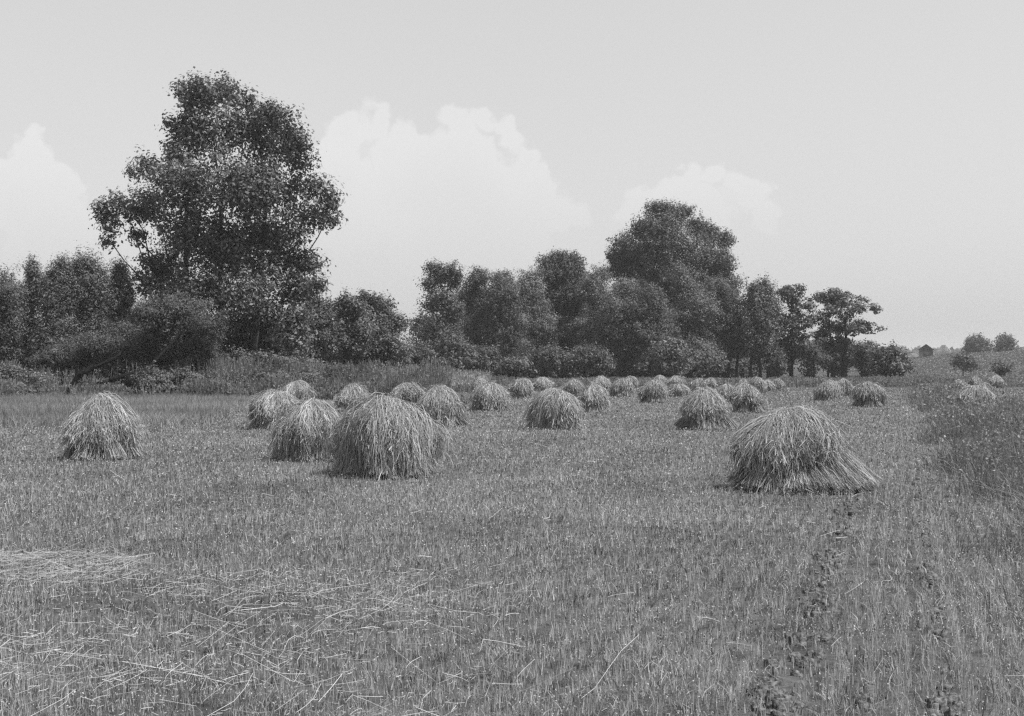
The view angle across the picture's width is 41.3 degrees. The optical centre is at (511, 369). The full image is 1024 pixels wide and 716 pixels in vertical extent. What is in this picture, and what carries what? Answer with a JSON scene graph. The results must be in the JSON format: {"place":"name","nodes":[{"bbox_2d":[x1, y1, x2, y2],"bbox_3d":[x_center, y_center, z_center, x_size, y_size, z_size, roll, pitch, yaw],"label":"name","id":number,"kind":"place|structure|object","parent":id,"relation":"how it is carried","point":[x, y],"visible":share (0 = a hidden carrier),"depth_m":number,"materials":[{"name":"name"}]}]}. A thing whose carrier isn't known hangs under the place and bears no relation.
{"place":"outdoors","nodes":[
{"label":"outdoors","id":0,"kind":"place"},
{"bbox_2d":[0,390,261,428],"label":"tall grass","id":1,"kind":"structure","parent":0,"point":[159,409],"depth_m":54.65,"materials":[{"name":"grey plant"}]},
{"bbox_2d":[0,347,1023,715],"bbox_3d":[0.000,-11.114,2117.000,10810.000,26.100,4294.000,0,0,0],"label":"ground","id":2,"kind":"structure","parent":0,"point":[786,677],"depth_m":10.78,"materials":[{"name":"grey plant"}]},
{"bbox_2d":[0,364,25,382],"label":"hedge bush","id":3,"kind":"object","parent":2,"relation":"on","point":[10,373],"visible":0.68,"depth_m":84.02,"materials":[{"name":"grey plant"}]},
{"bbox_2d":[0,257,39,368],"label":"willow tree","id":4,"kind":"object","parent":2,"relation":"on","point":[11,301],"visible":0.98,"depth_m":94.68,"materials":[{"name":"grey plant"}]},
{"bbox_2d":[10,254,48,372],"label":"willow tree","id":5,"kind":"object","parent":2,"relation":"on","point":[32,273],"visible":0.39,"depth_m":97.38,"materials":[{"name":"grey plant"}]},
{"bbox_2d":[17,365,56,394],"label":"hedge bush","id":6,"kind":"object","parent":2,"relation":"on","point":[31,375],"visible":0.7,"depth_m":84.02,"materials":[{"name":"grey plant"}]},
{"bbox_2d":[22,250,96,384],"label":"willow tree","id":7,"kind":"object","parent":2,"relation":"on","point":[50,325],"visible":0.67,"depth_m":95.24,"materials":[{"name":"grey plant"}]},
{"bbox_2d":[0,540,176,589],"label":"straw swath","id":8,"kind":"object","parent":2,"relation":"on","point":[28,555],"visible":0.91,"depth_m":11.99,"materials":[{"name":"grey plant"}]},
{"bbox_2d":[59,240,125,384],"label":"willow tree","id":9,"kind":"object","parent":2,"relation":"on","point":[85,270],"visible":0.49,"depth_m":96.26,"materials":[{"name":"grey plant"}]},
{"bbox_2d":[64,347,127,394],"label":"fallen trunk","id":10,"kind":"object","parent":2,"relation":"on","point":[79,374],"visible":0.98,"depth_m":83.01,"materials":[{"name":"grey wood"}]},
{"bbox_2d":[54,390,148,460],"bbox_3d":[-8.325,1.099,27.602,1.981,1.408,2.218,0,0,0],"label":"grain shock","id":11,"kind":"object","parent":2,"relation":"on","point":[103,425],"visible":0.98,"depth_m":27.06,"materials":[{"name":"plant"}]},
{"bbox_2d":[19,281,237,384],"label":"leaning willow","id":12,"kind":"object","parent":2,"relation":"on","point":[162,330],"visible":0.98,"depth_m":89.10,"materials":[{"name":"grey plant"}]},
{"bbox_2d":[103,253,157,383],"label":"willow tree","id":13,"kind":"object","parent":2,"relation":"on","point":[121,274],"visible":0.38,"depth_m":98.71,"materials":[{"name":"grey plant"}]},
{"bbox_2d":[105,357,181,377],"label":"undergrowth bush","id":14,"kind":"object","parent":2,"relation":"on","point":[155,365],"visible":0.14,"depth_m":106.17,"materials":[{"name":"grey plant"}]},
{"bbox_2d":[124,360,174,395],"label":"hedge bush","id":15,"kind":"object","parent":2,"relation":"on","point":[150,376],"visible":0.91,"depth_m":83.46,"materials":[{"name":"grey plant"}]},
{"bbox_2d":[166,362,207,393],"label":"hedge bush","id":16,"kind":"object","parent":2,"relation":"on","point":[184,374],"visible":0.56,"depth_m":84.46,"materials":[{"name":"grey plant"}]},
{"bbox_2d":[87,66,347,367],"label":"cottonwood tree","id":17,"kind":"object","parent":2,"relation":"on","point":[256,190],"visible":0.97,"depth_m":98.88,"materials":[{"name":"grey plant"}]},
{"bbox_2d":[132,312,320,365],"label":"undergrowth bush","id":18,"kind":"object","parent":2,"relation":"on","point":[264,344],"visible":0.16,"depth_m":101.55,"materials":[{"name":"grey plant"}]},
{"bbox_2d":[0,355,454,399],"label":"hedge weeds","id":19,"kind":"object","parent":2,"relation":"on","point":[375,382],"visible":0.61,"depth_m":84.01,"materials":[{"name":"grey plant"}]},
{"bbox_2d":[217,346,260,372],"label":"bank bush","id":20,"kind":"object","parent":2,"relation":"on","point":[238,355],"visible":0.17,"depth_m":91.60,"materials":[{"name":"grey plant"}]},
{"bbox_2d":[242,367,279,387],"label":"hedge bush","id":21,"kind":"object","parent":2,"relation":"on","point":[259,374],"visible":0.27,"depth_m":83.53,"materials":[{"name":"grey plant"}]},
{"bbox_2d":[243,389,299,429],"bbox_3d":[-7.087,1.195,40.975,2.184,1.325,1.880,0,0,0],"label":"grain shock","id":22,"kind":"object","parent":2,"relation":"on","point":[267,403],"visible":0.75,"depth_m":40.61,"materials":[{"name":"plant"}]},
{"bbox_2d":[250,348,301,371],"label":"bank bush","id":23,"kind":"object","parent":2,"relation":"on","point":[266,356],"visible":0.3,"depth_m":90.46,"materials":[{"name":"grey plant"}]},
{"bbox_2d":[277,380,319,401],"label":"grain shock","id":24,"kind":"object","parent":2,"relation":"on","point":[300,389],"visible":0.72,"depth_m":67.94,"materials":[{"name":"plant"}]},
{"bbox_2d":[262,397,344,461],"bbox_3d":[-3.950,1.150,26.891,1.794,1.295,2.079,0,0,-32],"label":"grain shock","id":25,"kind":"object","parent":2,"relation":"on","point":[301,430],"visible":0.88,"depth_m":26.43,"materials":[{"name":"plant"}]},
{"bbox_2d":[286,353,327,369],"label":"bank bush","id":26,"kind":"object","parent":2,"relation":"on","point":[309,359],"visible":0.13,"depth_m":91.67,"materials":[{"name":"grey plant"}]},
{"bbox_2d":[288,361,334,384],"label":"hedge bush","id":27,"kind":"object","parent":2,"relation":"on","point":[307,376],"visible":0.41,"depth_m":84.84,"materials":[{"name":"grey plant"}]},
{"bbox_2d":[289,292,350,362],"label":"round tree","id":28,"kind":"object","parent":2,"relation":"on","point":[325,342],"visible":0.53,"depth_m":111.61,"materials":[{"name":"grey plant"}]},
{"bbox_2d":[333,383,370,411],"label":"grain shock","id":29,"kind":"object","parent":2,"relation":"on","point":[344,395],"visible":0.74,"depth_m":58.09,"materials":[{"name":"plant"}]},
{"bbox_2d":[324,287,382,365],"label":"round tree","id":30,"kind":"object","parent":2,"relation":"on","point":[358,331],"visible":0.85,"depth_m":115.43,"materials":[{"name":"grey plant"}]},
{"bbox_2d":[354,288,415,368],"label":"round tree","id":31,"kind":"object","parent":2,"relation":"on","point":[389,325],"visible":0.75,"depth_m":119.52,"materials":[{"name":"grey plant"}]},
{"bbox_2d":[318,385,457,480],"bbox_3d":[-2.130,1.042,22.923,2.439,1.605,2.329,0,0,0],"label":"grain shock","id":32,"kind":"object","parent":2,"relation":"on","point":[385,436],"visible":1,"depth_m":22.46,"materials":[{"name":"plant"}]},
{"bbox_2d":[389,382,425,404],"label":"grain shock","id":33,"kind":"object","parent":2,"relation":"on","point":[414,392],"visible":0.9,"depth_m":69.70,"materials":[{"name":"plant"}]},
{"bbox_2d":[322,360,493,392],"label":"bank weeds","id":34,"kind":"object","parent":2,"relation":"on","point":[462,380],"visible":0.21,"depth_m":105.64,"materials":[{"name":"grey plant"}]},
{"bbox_2d":[404,310,441,347],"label":"tree","id":35,"kind":"object","parent":2,"relation":"on","point":[411,327],"visible":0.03,"depth_m":223.01,"materials":[{"name":"grey plant"}]},
{"bbox_2d":[410,339,443,367],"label":"bush","id":36,"kind":"object","parent":2,"relation":"on","point":[422,352],"visible":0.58,"depth_m":164.55,"materials":[{"name":"grey plant"}]},
{"bbox_2d":[407,256,470,366],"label":"open tree","id":37,"kind":"object","parent":2,"relation":"on","point":[445,306],"visible":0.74,"depth_m":174.99,"materials":[{"name":"grey plant"}]},
{"bbox_2d":[414,384,472,426],"bbox_3d":[-2.380,1.119,43.101,1.856,1.407,1.742,0,0,29],"label":"grain shock","id":38,"kind":"object","parent":2,"relation":"on","point":[446,402],"visible":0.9,"depth_m":42.83,"materials":[{"name":"plant"}]},
{"bbox_2d":[427,327,480,370],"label":"bush","id":39,"kind":"object","parent":2,"relation":"on","point":[455,350],"visible":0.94,"depth_m":164.64,"materials":[{"name":"grey plant"}]},
{"bbox_2d":[448,264,509,370],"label":"plume tree","id":40,"kind":"object","parent":2,"relation":"on","point":[473,283],"visible":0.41,"depth_m":182.64,"materials":[{"name":"grey plant"}]},
{"bbox_2d":[464,341,503,372],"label":"bush","id":41,"kind":"object","parent":2,"relation":"on","point":[489,358],"visible":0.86,"depth_m":167.54,"materials":[{"name":"grey plant"}]},
{"bbox_2d":[467,381,514,410],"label":"grain shock","id":42,"kind":"object","parent":2,"relation":"on","point":[491,396],"visible":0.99,"depth_m":59.55,"materials":[{"name":"plant"}]},
{"bbox_2d":[460,267,539,376],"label":"plume tree","id":43,"kind":"object","parent":2,"relation":"on","point":[505,320],"visible":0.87,"depth_m":178.99,"materials":[{"name":"grey plant"}]},
{"bbox_2d":[0,408,1019,715],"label":"loose straw","id":44,"kind":"object","parent":2,"relation":"on","point":[266,626],"visible":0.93,"depth_m":8.61,"materials":[{"name":"grey plant"}]},
{"bbox_2d":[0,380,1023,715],"bbox_3d":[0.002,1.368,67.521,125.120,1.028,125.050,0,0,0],"label":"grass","id":45,"kind":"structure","parent":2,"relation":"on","point":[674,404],"depth_m":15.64,"materials":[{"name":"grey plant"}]},
{"bbox_2d":[497,353,539,378],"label":"bush","id":46,"kind":"object","parent":2,"relation":"on","point":[516,366],"visible":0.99,"depth_m":149.65,"materials":[{"name":"grey plant"}]},
{"bbox_2d":[506,377,536,398],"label":"grain shock","id":47,"kind":"object","parent":2,"relation":"on","point":[523,387],"visible":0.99,"depth_m":84.21,"materials":[{"name":"plant"}]},
{"bbox_2d":[514,265,564,377],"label":"plume tree","id":48,"kind":"object","parent":2,"relation":"on","point":[545,328],"visible":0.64,"depth_m":184.60,"materials":[{"name":"grey plant"}]},
{"bbox_2d":[524,362,556,377],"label":"undergrowth bush","id":49,"kind":"object","parent":2,"relation":"on","point":[542,371],"visible":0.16,"depth_m":196.96,"materials":[{"name":"grey plant"}]},
{"bbox_2d":[533,376,553,390],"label":"grain shock","id":50,"kind":"object","parent":2,"relation":"on","point":[540,383],"visible":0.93,"depth_m":111.04,"materials":[{"name":"plant"}]},
{"bbox_2d":[522,386,587,429],"bbox_3d":[1.355,1.173,40.986,1.911,1.372,2.154,0,0,-26],"label":"grain shock","id":51,"kind":"object","parent":2,"relation":"on","point":[553,408],"visible":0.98,"depth_m":40.57,"materials":[{"name":"plant"}]},
{"bbox_2d":[530,341,586,378],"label":"bush","id":52,"kind":"object","parent":2,"relation":"on","point":[556,358],"visible":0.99,"depth_m":171.09,"materials":[{"name":"grey plant"}]},
{"bbox_2d":[533,246,594,378],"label":"flat topped tree","id":53,"kind":"object","parent":2,"relation":"on","point":[564,272],"visible":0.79,"depth_m":188.62,"materials":[{"name":"grey plant"}]},
{"bbox_2d":[560,379,584,395],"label":"grain shock","id":54,"kind":"object","parent":2,"relation":"on","point":[573,387],"visible":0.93,"depth_m":90.44,"materials":[{"name":"plant"}]},
{"bbox_2d":[563,262,620,375],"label":"plume tree","id":55,"kind":"object","parent":2,"relation":"on","point":[588,295],"visible":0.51,"depth_m":184.20,"materials":[{"name":"grey plant"}]},
{"bbox_2d":[570,340,617,376],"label":"bush","id":56,"kind":"object","parent":2,"relation":"on","point":[590,357],"visible":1,"depth_m":171.06,"materials":[{"name":"grey plant"}]},
{"bbox_2d":[576,380,613,412],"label":"grain shock","id":57,"kind":"object","parent":2,"relation":"on","point":[593,395],"visible":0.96,"depth_m":56.77,"materials":[{"name":"plant"}]},
{"bbox_2d":[591,375,611,389],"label":"grain shock","id":58,"kind":"object","parent":2,"relation":"on","point":[602,381],"visible":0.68,"depth_m":116.41,"materials":[{"name":"plant"}]},
{"bbox_2d":[609,379,635,396],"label":"grain shock","id":59,"kind":"object","parent":2,"relation":"on","point":[621,387],"visible":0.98,"depth_m":90.40,"materials":[{"name":"plant"}]},
{"bbox_2d":[582,273,668,376],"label":"willow tree","id":60,"kind":"object","parent":2,"relation":"on","point":[616,326],"visible":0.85,"depth_m":180.38,"materials":[{"name":"grey plant"}]},
{"bbox_2d":[618,353,661,377],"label":"undergrowth bush","id":61,"kind":"object","parent":2,"relation":"on","point":[645,369],"visible":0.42,"depth_m":195.41,"materials":[{"name":"grey plant"}]},
{"bbox_2d":[617,278,686,377],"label":"willow tree","id":62,"kind":"object","parent":2,"relation":"on","point":[653,314],"visible":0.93,"depth_m":178.87,"materials":[{"name":"grey plant"}]},
{"bbox_2d":[635,378,669,402],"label":"grain shock","id":63,"kind":"object","parent":2,"relation":"on","point":[654,390],"visible":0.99,"depth_m":73.88,"materials":[{"name":"plant"}]},
{"bbox_2d":[598,197,748,336],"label":"great tree","id":64,"kind":"object","parent":2,"relation":"on","point":[659,231],"visible":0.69,"depth_m":203.07,"materials":[{"name":"grey plant"}]},
{"bbox_2d":[648,336,700,376],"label":"bush","id":65,"kind":"object","parent":2,"relation":"on","point":[675,349],"visible":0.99,"depth_m":165.91,"materials":[{"name":"grey plant"}]},
{"bbox_2d":[667,383,691,396],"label":"grain shock","id":66,"kind":"object","parent":2,"relation":"on","point":[677,389],"visible":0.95,"depth_m":90.39,"materials":[{"name":"plant"}]},
{"bbox_2d":[689,378,707,390],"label":"grain shock","id":67,"kind":"object","parent":2,"relation":"on","point":[697,383],"visible":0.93,"depth_m":110.97,"materials":[{"name":"plant"}]},
{"bbox_2d":[667,264,731,377],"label":"willow tree","id":68,"kind":"object","parent":2,"relation":"on","point":[696,310],"visible":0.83,"depth_m":182.58,"materials":[{"name":"grey plant"}]},
{"bbox_2d":[673,386,739,429],"bbox_3d":[5.778,1.169,41.086,1.871,1.389,1.867,0,0,-31],"label":"grain shock","id":69,"kind":"object","parent":2,"relation":"on","point":[703,408],"visible":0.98,"depth_m":40.66,"materials":[{"name":"plant"}]},
{"bbox_2d":[687,345,728,377],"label":"bush","id":70,"kind":"object","parent":2,"relation":"on","point":[708,363],"visible":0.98,"depth_m":176.03,"materials":[{"name":"grey plant"}]},
{"bbox_2d":[698,360,738,377],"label":"undergrowth bush","id":71,"kind":"object","parent":2,"relation":"on","point":[722,372],"visible":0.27,"depth_m":197.61,"materials":[{"name":"grey plant"}]},
{"bbox_2d":[696,271,750,377],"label":"willow tree","id":72,"kind":"object","parent":2,"relation":"on","point":[726,334],"visible":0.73,"depth_m":184.89,"materials":[{"name":"grey plant"}]},
{"bbox_2d":[724,358,756,378],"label":"undergrowth bush","id":73,"kind":"object","parent":2,"relation":"on","point":[743,369],"visible":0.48,"depth_m":197.89,"materials":[{"name":"grey plant"}]},
{"bbox_2d":[725,382,767,412],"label":"grain shock","id":74,"kind":"object","parent":2,"relation":"on","point":[744,397],"visible":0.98,"depth_m":56.74,"materials":[{"name":"plant"}]},
{"bbox_2d":[741,348,765,376],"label":"undergrowth tree","id":75,"kind":"object","parent":2,"relation":"on","point":[755,362],"visible":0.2,"depth_m":208.59,"materials":[{"name":"grey plant"}]},
{"bbox_2d":[490,374,1023,387],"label":"wood edge weeds","id":76,"kind":"object","parent":2,"relation":"on","point":[884,381],"visible":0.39,"depth_m":145.89,"materials":[{"name":"grey plant"}]},
{"bbox_2d":[748,376,768,393],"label":"grain shock","id":77,"kind":"object","parent":2,"relation":"on","point":[758,383],"visible":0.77,"depth_m":97.67,"materials":[{"name":"plant"}]},
{"bbox_2d":[729,272,789,377],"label":"narrow tree","id":78,"kind":"object","parent":2,"relation":"on","point":[763,309],"visible":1,"depth_m":182.86,"materials":[{"name":"grey plant"}]},
{"bbox_2d":[759,341,788,376],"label":"bush","id":79,"kind":"object","parent":2,"relation":"on","point":[775,361],"visible":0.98,"depth_m":183.06,"materials":[{"name":"grey plant"}]},
{"bbox_2d":[773,341,801,376],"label":"undergrowth tree","id":80,"kind":"object","parent":2,"relation":"on","point":[796,357],"visible":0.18,"depth_m":208.53,"materials":[{"name":"grey plant"}]},
{"bbox_2d":[772,283,826,377],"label":"layered tree","id":81,"kind":"object","parent":2,"relation":"on","point":[792,334],"visible":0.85,"depth_m":187.08,"materials":[{"name":"grey plant"}]},
{"bbox_2d":[718,401,882,494],"bbox_3d":[4.239,1.155,20.470,2.300,1.398,2.586,0,0,-37],"label":"grain shock","id":82,"kind":"object","parent":2,"relation":"on","point":[798,449],"visible":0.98,"depth_m":19.87,"materials":[{"name":"plant"}]},
{"bbox_2d":[794,340,821,377],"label":"undergrowth tree","id":83,"kind":"object","parent":2,"relation":"on","point":[809,369],"visible":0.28,"depth_m":207.16,"materials":[{"name":"grey plant"}]},
{"bbox_2d":[796,339,833,376],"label":"tree","id":84,"kind":"object","parent":2,"relation":"on","point":[812,352],"visible":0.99,"depth_m":185.53,"materials":[{"name":"grey plant"}]},
{"bbox_2d":[811,379,843,400],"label":"grain shock","id":85,"kind":"object","parent":2,"relation":"on","point":[828,390],"visible":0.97,"depth_m":78.84,"materials":[{"name":"plant"}]},
{"bbox_2d":[829,346,855,377],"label":"undergrowth tree","id":86,"kind":"object","parent":2,"relation":"on","point":[847,358],"visible":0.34,"depth_m":204.84,"materials":[{"name":"grey plant"}]},
{"bbox_2d":[800,287,887,377],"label":"layered tree","id":87,"kind":"object","parent":2,"relation":"on","point":[840,344],"visible":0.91,"depth_m":189.28,"materials":[{"name":"grey plant"}]},
{"bbox_2d":[836,378,854,395],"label":"grain shock","id":88,"kind":"object","parent":2,"relation":"on","point":[846,384],"visible":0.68,"depth_m":90.34,"materials":[{"name":"plant"}]},
{"bbox_2d":[745,459,961,715],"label":"weeds","id":89,"kind":"object","parent":2,"relation":"on","point":[949,704],"visible":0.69,"depth_m":8.96,"materials":[{"name":"grey plant"}]},
{"bbox_2d":[847,337,877,377],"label":"tree","id":90,"kind":"object","parent":2,"relation":"on","point":[859,351],"visible":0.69,"depth_m":181.20,"materials":[{"name":"grey plant"}]},
{"bbox_2d":[847,381,892,406],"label":"grain shock","id":91,"kind":"object","parent":2,"relation":"on","point":[865,394],"visible":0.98,"depth_m":65.98,"materials":[{"name":"plant"}]},
{"bbox_2d":[755,375,1023,385],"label":"hill foot weeds","id":92,"kind":"object","parent":2,"relation":"on","point":[982,377],"visible":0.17,"depth_m":225.82,"materials":[{"name":"grey plant"}]},
{"bbox_2d":[861,339,918,376],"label":"rounded bush","id":93,"kind":"object","parent":2,"relation":"on","point":[889,360],"visible":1,"depth_m":174.85,"materials":[{"name":"grey plant"}]},
{"bbox_2d":[757,346,1023,376],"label":"hill grass","id":94,"kind":"structure","parent":2,"relation":"on","point":[937,372],"depth_m":436.77,"materials":[{"name":"grey plant"}]},
{"bbox_2d":[794,345,1018,363],"bbox_3d":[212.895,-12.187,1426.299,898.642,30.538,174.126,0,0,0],"label":"distant wood","id":95,"kind":"object","parent":2,"relation":"on","point":[943,349],"visible":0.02,"depth_m":1369.33,"materials":[{"name":"grey plant"}]},
{"bbox_2d":[918,344,933,358],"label":"barn","id":96,"kind":"structure","parent":2,"relation":"on","point":[925,350],"depth_m":526.61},
{"bbox_2d":[947,348,980,375],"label":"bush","id":97,"kind":"object","parent":2,"relation":"on","point":[962,361],"visible":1,"depth_m":299.27,"materials":[{"name":"grey plant"}]},
{"bbox_2d":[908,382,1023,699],"bbox_3d":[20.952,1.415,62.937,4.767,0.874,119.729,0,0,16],"label":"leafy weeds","id":98,"kind":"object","parent":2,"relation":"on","point":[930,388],"visible":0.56,"depth_m":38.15,"materials":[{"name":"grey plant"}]},
{"bbox_2d":[951,384,1001,404],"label":"grain shock","id":99,"kind":"object","parent":2,"relation":"on","point":[975,392],"visible":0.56,"depth_m":58.21,"materials":[{"name":"plant"}]},
{"bbox_2d":[961,332,995,352],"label":"hill tree","id":100,"kind":"object","parent":2,"relation":"on","point":[973,343],"visible":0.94,"depth_m":518.20,"materials":[{"name":"grey plant"}]},
{"bbox_2d":[987,375,1006,388],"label":"grain shock","id":101,"kind":"object","parent":2,"relation":"on","point":[996,381],"visible":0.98,"depth_m":135.73,"materials":[{"name":"plant"}]},
{"bbox_2d":[986,359,1015,377],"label":"hill bush","id":102,"kind":"object","parent":2,"relation":"on","point":[1001,369],"visible":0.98,"depth_m":214.57,"materials":[{"name":"grey plant"}]},
{"bbox_2d":[989,330,1018,351],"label":"hill tree","id":103,"kind":"object","parent":2,"relation":"on","point":[1004,342],"visible":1,"depth_m":503.44,"materials":[{"name":"grey plant"}]},
{"bbox_2d":[0,0,1023,351],"label":"sky","id":104,"kind":"structure","parent":0,"point":[873,149],"materials":[{"name":"grey"}]},
{"bbox_2d":[875,381,1023,715],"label":"rank grass","id":105,"kind":"structure","parent":0,"point":[958,433],"depth_m":23.24,"materials":[{"name":"grey plant"}]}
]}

